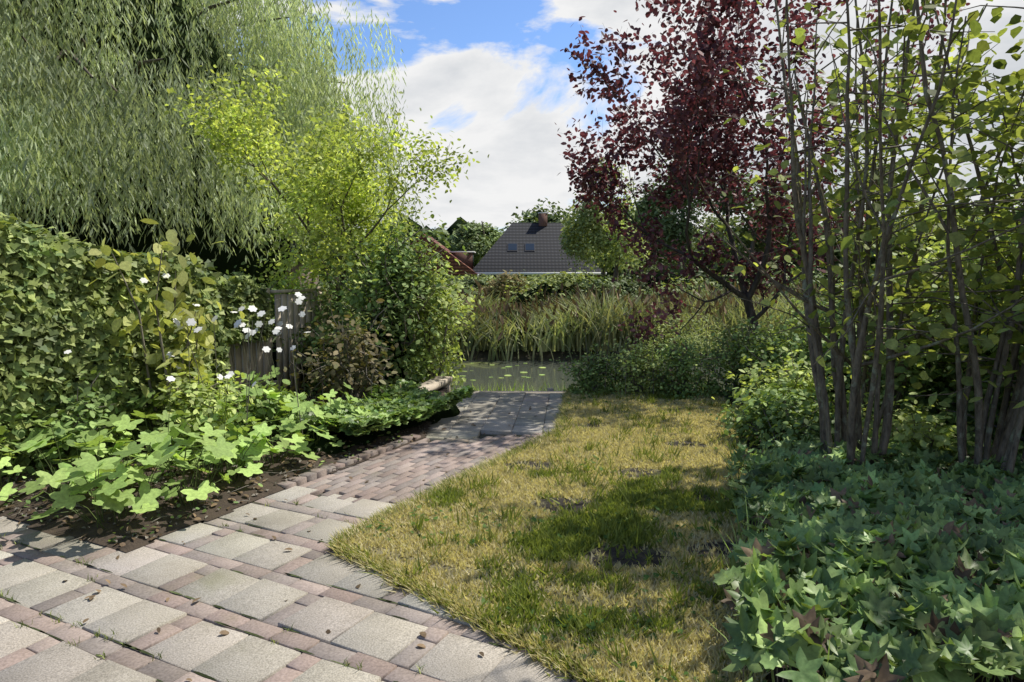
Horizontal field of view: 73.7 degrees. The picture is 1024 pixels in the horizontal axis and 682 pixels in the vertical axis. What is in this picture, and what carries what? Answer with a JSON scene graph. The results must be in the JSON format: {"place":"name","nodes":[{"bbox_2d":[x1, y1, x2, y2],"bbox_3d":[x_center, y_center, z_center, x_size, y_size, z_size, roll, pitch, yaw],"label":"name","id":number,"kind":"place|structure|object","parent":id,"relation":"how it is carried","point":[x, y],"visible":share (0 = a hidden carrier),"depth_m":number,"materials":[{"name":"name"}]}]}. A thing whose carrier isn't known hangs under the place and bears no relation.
{"place":"outdoors","nodes":[
{"label":"outdoors","id":0,"kind":"place"},
{"bbox_2d":[0,434,387,546],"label":"bed twigs","id":1,"kind":"object","parent":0,"point":[180,489],"visible":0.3,"depth_m":4.55,"materials":[{"name":"brown wood"}]},
{"bbox_2d":[0,0,424,299],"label":"willow","id":2,"kind":"object","parent":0,"point":[26,108],"depth_m":11.29,"materials":[{"name":"green plant"}]},
{"bbox_2d":[2,394,434,541],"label":"chips","id":3,"kind":"object","parent":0,"point":[178,473],"visible":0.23,"depth_m":4.77,"materials":[{"name":"brown wood"}]},
{"bbox_2d":[0,385,447,552],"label":"bed soil","id":4,"kind":"structure","parent":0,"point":[55,528],"depth_m":4.47,"materials":[{"name":"brown soil"}]},
{"bbox_2d":[0,212,273,469],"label":"ivy hedge","id":5,"kind":"object","parent":4,"relation":"on","point":[48,276],"depth_m":5.41,"materials":[{"name":"green plant"}]},
{"bbox_2d":[88,218,244,397],"bbox_3d":[-3.157,-0.167,5.932,1.243,1.712,1.200,1,6,14],"label":"pale bed shrub","id":6,"kind":"object","parent":4,"relation":"on","point":[204,337],"visible":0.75,"depth_m":5.81,"materials":[{"name":"green plant"}]},
{"bbox_2d":[0,345,371,528],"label":"anemone","id":7,"kind":"object","parent":4,"relation":"on","point":[112,497],"depth_m":4.66},
{"bbox_2d":[0,430,414,546],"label":"bed litter","id":8,"kind":"object","parent":4,"relation":"on","point":[129,528],"visible":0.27,"depth_m":4.59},
{"bbox_2d":[0,208,477,476],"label":"shrub","id":9,"kind":"object","parent":4,"relation":"on","point":[354,393],"visible":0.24,"depth_m":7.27,"materials":[{"name":"green plant"}]},
{"bbox_2d":[140,273,307,358],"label":"white flowers","id":10,"kind":"object","parent":9,"relation":"attached to","point":[237,324],"visible":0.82,"depth_m":6.36,"materials":[{"name":"white plant"}]},
{"bbox_2d":[195,365,284,404],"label":"tall bed herbs","id":11,"kind":"object","parent":4,"relation":"on","point":[273,373],"visible":0.13,"depth_m":7.00,"materials":[{"name":"green plant"}]},
{"bbox_2d":[133,233,491,460],"bbox_3d":[-2.033,-0.229,7.747,2.176,2.143,5.589,3,7,27],"label":"bed shrub","id":12,"kind":"object","parent":4,"relation":"on","point":[199,410],"visible":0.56,"depth_m":8.14,"materials":[{"name":"green plant"}]},
{"bbox_2d":[266,298,407,404],"bbox_3d":[-1.888,0.205,7.259,1.510,1.309,1.307,0,6,0],"label":"brown shrub","id":13,"kind":"object","parent":4,"relation":"on","point":[329,361],"visible":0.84,"depth_m":7.21,"materials":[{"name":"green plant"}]},
{"bbox_2d":[269,379,473,436],"bbox_3d":[-1.271,0.639,6.633,1.052,0.259,1.941,3,7,27],"label":"bed ground cover","id":14,"kind":"object","parent":4,"relation":"on","point":[389,407],"visible":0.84,"depth_m":6.42,"materials":[{"name":"green plant"}]},
{"bbox_2d":[0,391,574,681],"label":"paving tiles","id":15,"kind":"object","parent":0,"point":[206,648],"visible":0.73,"depth_m":3.18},
{"bbox_2d":[0,500,422,681],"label":"joint weeds","id":16,"kind":"object","parent":15,"relation":"on","point":[97,634],"visible":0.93,"depth_m":2.99,"materials":[{"name":"green plant"}]},
{"bbox_2d":[0,502,509,681],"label":"joint moss","id":17,"kind":"object","parent":15,"relation":"on","point":[148,653],"visible":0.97,"depth_m":2.99,"materials":[{"name":"green plant"}]},
{"bbox_2d":[18,395,554,680],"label":"paving litter","id":18,"kind":"object","parent":15,"relation":"on","point":[328,631],"visible":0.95,"depth_m":3.25,"materials":[{"name":"brown plant"}]},
{"bbox_2d":[0,432,596,681],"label":"paving bricks","id":19,"kind":"object","parent":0,"point":[390,473],"visible":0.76,"depth_m":3.39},
{"bbox_2d":[148,54,488,334],"bbox_3d":[-2.595,-1.361,8.983,4.326,4.039,3.583,5,8,40],"label":"green tree","id":20,"kind":"object","parent":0,"point":[344,177],"depth_m":8.45,"materials":[{"name":"green plant"}]},
{"bbox_2d":[234,305,459,453],"bbox_3d":[-1.898,0.203,7.723,2.290,1.183,4.216,-4,7,-33],"label":"soil bed","id":21,"kind":"object","parent":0,"point":[393,429],"visible":0.27,"depth_m":6.63,"materials":[{"name":"black soil"}]},
{"bbox_2d":[363,347,753,402],"bbox_3d":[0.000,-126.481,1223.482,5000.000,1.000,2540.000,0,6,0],"label":"ground","id":22,"kind":"structure","parent":0,"point":[482,355],"depth_m":16.04,"materials":[{"name":"soil"}]},
{"bbox_2d":[199,393,549,522],"bbox_3d":[0.000,1.074,4.970,12.000,0.001,7.660,0,6,0],"label":"paving bed","id":23,"kind":"object","parent":22,"relation":"on","point":[481,436],"depth_m":6.56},
{"bbox_2d":[224,286,563,399],"bbox_3d":[0.000,0.674,6.600,24.000,2.280,4.843,0,6,0],"label":"woodwork","id":24,"kind":"object","parent":22,"relation":"on","point":[239,362],"visible":0.1,"depth_m":8.26,"materials":[{"name":"grey wood"}]},
{"bbox_2d":[272,280,885,360],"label":"reeds","id":25,"kind":"object","parent":22,"relation":"on","point":[559,338],"visible":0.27,"depth_m":16.00,"materials":[{"name":"green plant"}]},
{"bbox_2d":[554,0,969,383],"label":"purple tree","id":26,"kind":"object","parent":22,"relation":"on","point":[710,95],"depth_m":8.96,"materials":[{"name":"purple plant"}]},
{"bbox_2d":[549,157,1023,456],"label":"shrubs","id":27,"kind":"object","parent":22,"relation":"on","point":[945,383],"visible":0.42,"depth_m":6.18,"materials":[{"name":"green plant"}]},
{"bbox_2d":[563,175,1023,681],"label":"shrub","id":28,"kind":"object","parent":22,"relation":"on","point":[778,377],"visible":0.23,"depth_m":7.86,"materials":[{"name":"green plant"}]},
{"bbox_2d":[695,0,1023,473],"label":"hazel","id":29,"kind":"object","parent":22,"relation":"on","point":[1005,445],"depth_m":4.34,"materials":[{"name":"green plant"}]},
{"bbox_2d":[826,294,1022,413],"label":"hedge","id":30,"kind":"object","parent":22,"relation":"on","point":[846,374],"depth_m":7.17,"materials":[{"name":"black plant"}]},
{"bbox_2d":[305,280,841,293],"bbox_3d":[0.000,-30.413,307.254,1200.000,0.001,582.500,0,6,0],"label":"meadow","id":31,"kind":"structure","parent":0,"point":[347,284],"depth_m":90.07,"materials":[{"name":"green plant"}]},
{"bbox_2d":[286,261,318,286],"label":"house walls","id":32,"kind":"structure","parent":31,"relation":"on","point":[297,268],"depth_m":67.78,"materials":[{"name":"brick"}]},
{"bbox_2d":[290,240,311,260],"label":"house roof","id":33,"kind":"object","parent":32,"relation":"on","point":[295,248],"depth_m":66.02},
{"bbox_2d":[438,253,473,276],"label":"house walls","id":34,"kind":"structure","parent":31,"relation":"on","point":[467,260],"depth_m":58.37,"materials":[{"name":"brick"}]},
{"bbox_2d":[384,234,476,273],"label":"house roof","id":35,"kind":"object","parent":34,"relation":"on","point":[462,268],"visible":0.38,"depth_m":56.44,"materials":[{"name":"tile"}]},
{"bbox_2d":[450,251,478,275],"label":"house trim","id":36,"kind":"structure","parent":34,"relation":"attached to","point":[463,252],"depth_m":58.18,"materials":[{"name":"white"}]},
{"bbox_2d":[476,213,599,291],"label":"house walls","id":37,"kind":"structure","parent":31,"relation":"on","point":[542,219],"depth_m":60.83,"materials":[{"name":"brick"}]},
{"bbox_2d":[473,223,601,271],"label":"house roof","id":38,"kind":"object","parent":37,"relation":"on","point":[544,256],"visible":0.69,"depth_m":58.47,"materials":[{"name":"grey tile"}]},
{"bbox_2d":[507,243,534,250],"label":"skylights","id":39,"kind":"object","parent":38,"relation":"attached to","point":[517,246],"visible":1,"depth_m":59.03,"materials":[{"name":"grey"}]},
{"bbox_2d":[470,212,606,274],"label":"house trim","id":40,"kind":"structure","parent":37,"relation":"attached to","point":[526,273],"depth_m":56.94,"materials":[{"name":"white metal"}]},
{"bbox_2d":[484,244,592,278],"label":"window","id":41,"kind":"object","parent":37,"relation":"attached to","point":[514,246],"visible":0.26,"depth_m":58.88,"materials":[{"name":"grey"}]},
{"bbox_2d":[319,206,950,351],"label":"bushes","id":42,"kind":"object","parent":31,"relation":"on","point":[450,229],"visible":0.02,"depth_m":30.04,"materials":[{"name":"green plant"}]},
{"bbox_2d":[473,270,530,302],"bbox_3d":[-0.347,-1.556,21.421,2.340,1.369,1.872,0,6,0],"label":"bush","id":43,"kind":"object","parent":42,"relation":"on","point":[499,283],"visible":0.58,"depth_m":20.96,"materials":[{"name":"green plant"}]},
{"bbox_2d":[343,298,827,336],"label":"reeds","id":44,"kind":"object","parent":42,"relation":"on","point":[507,316],"visible":0.03,"depth_m":16.64,"materials":[{"name":"green plant"}]},
{"bbox_2d":[291,276,896,341],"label":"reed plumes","id":45,"kind":"object","parent":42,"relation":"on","point":[506,308],"visible":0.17,"depth_m":16.89,"materials":[{"name":"beige plant"}]},
{"bbox_2d":[291,139,1017,306],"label":"foliage","id":46,"kind":"object","parent":31,"relation":"on","point":[672,223],"depth_m":39.23,"materials":[{"name":"green plant"}]},
{"bbox_2d":[353,153,986,353],"bbox_3d":[4.222,-7.287,43.681,62.136,9.177,62.073,1,6,13],"label":"foliage","id":47,"kind":"object","parent":31,"relation":"on","point":[583,234],"visible":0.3,"depth_m":26.28,"materials":[{"name":"green plant"}]},
{"bbox_2d":[374,361,801,390],"bbox_3d":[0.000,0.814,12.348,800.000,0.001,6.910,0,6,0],"label":"water","id":48,"kind":"structure","parent":0,"point":[484,373],"depth_m":13.70,"materials":[{"name":"green liquid"}]},
{"bbox_2d":[451,380,728,390],"bbox_3d":[0.535,0.838,9.428,8.132,0.563,1.484,0,6,0],"label":"water iris","id":49,"kind":"object","parent":48,"relation":"on","point":[513,389],"visible":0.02,"depth_m":9.76,"materials":[{"name":"green plant"}]},
{"bbox_2d":[441,363,751,380],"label":"lily pads","id":50,"kind":"object","parent":48,"relation":"on","point":[520,372],"visible":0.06,"depth_m":13.92,"materials":[{"name":"green plant"}]},
{"bbox_2d":[199,0,1023,231],"label":"sky","id":51,"kind":"structure","parent":0,"point":[493,74],"materials":[{"name":"blue"}]},
{"bbox_2d":[714,395,1022,681],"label":"soil","id":52,"kind":"structure","parent":0,"point":[819,671],"depth_m":2.65,"materials":[{"name":"brown soil"}]},
{"bbox_2d":[323,387,770,681],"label":"grass","id":53,"kind":"structure","parent":52,"relation":"on","point":[640,556],"depth_m":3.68,"materials":[{"name":"green plant"}]},
{"bbox_2d":[583,159,1023,465],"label":"light shrubs","id":54,"kind":"object","parent":52,"relation":"on","point":[940,435],"visible":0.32,"depth_m":6.72,"materials":[{"name":"green plant"}]},
{"bbox_2d":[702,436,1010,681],"bbox_3d":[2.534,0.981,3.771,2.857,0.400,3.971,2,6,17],"label":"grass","id":55,"kind":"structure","parent":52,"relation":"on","point":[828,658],"depth_m":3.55,"materials":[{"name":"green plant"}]},
{"bbox_2d":[712,425,1023,681],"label":"ground cover","id":56,"kind":"object","parent":52,"relation":"on","point":[844,570],"visible":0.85,"depth_m":2.88,"materials":[{"name":"green plant"}]},
{"bbox_2d":[721,433,1023,681],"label":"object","id":57,"kind":"object","parent":52,"relation":"on","point":[866,672],"visible":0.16,"depth_m":2.77,"materials":[{"name":"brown plant"}]}
]}

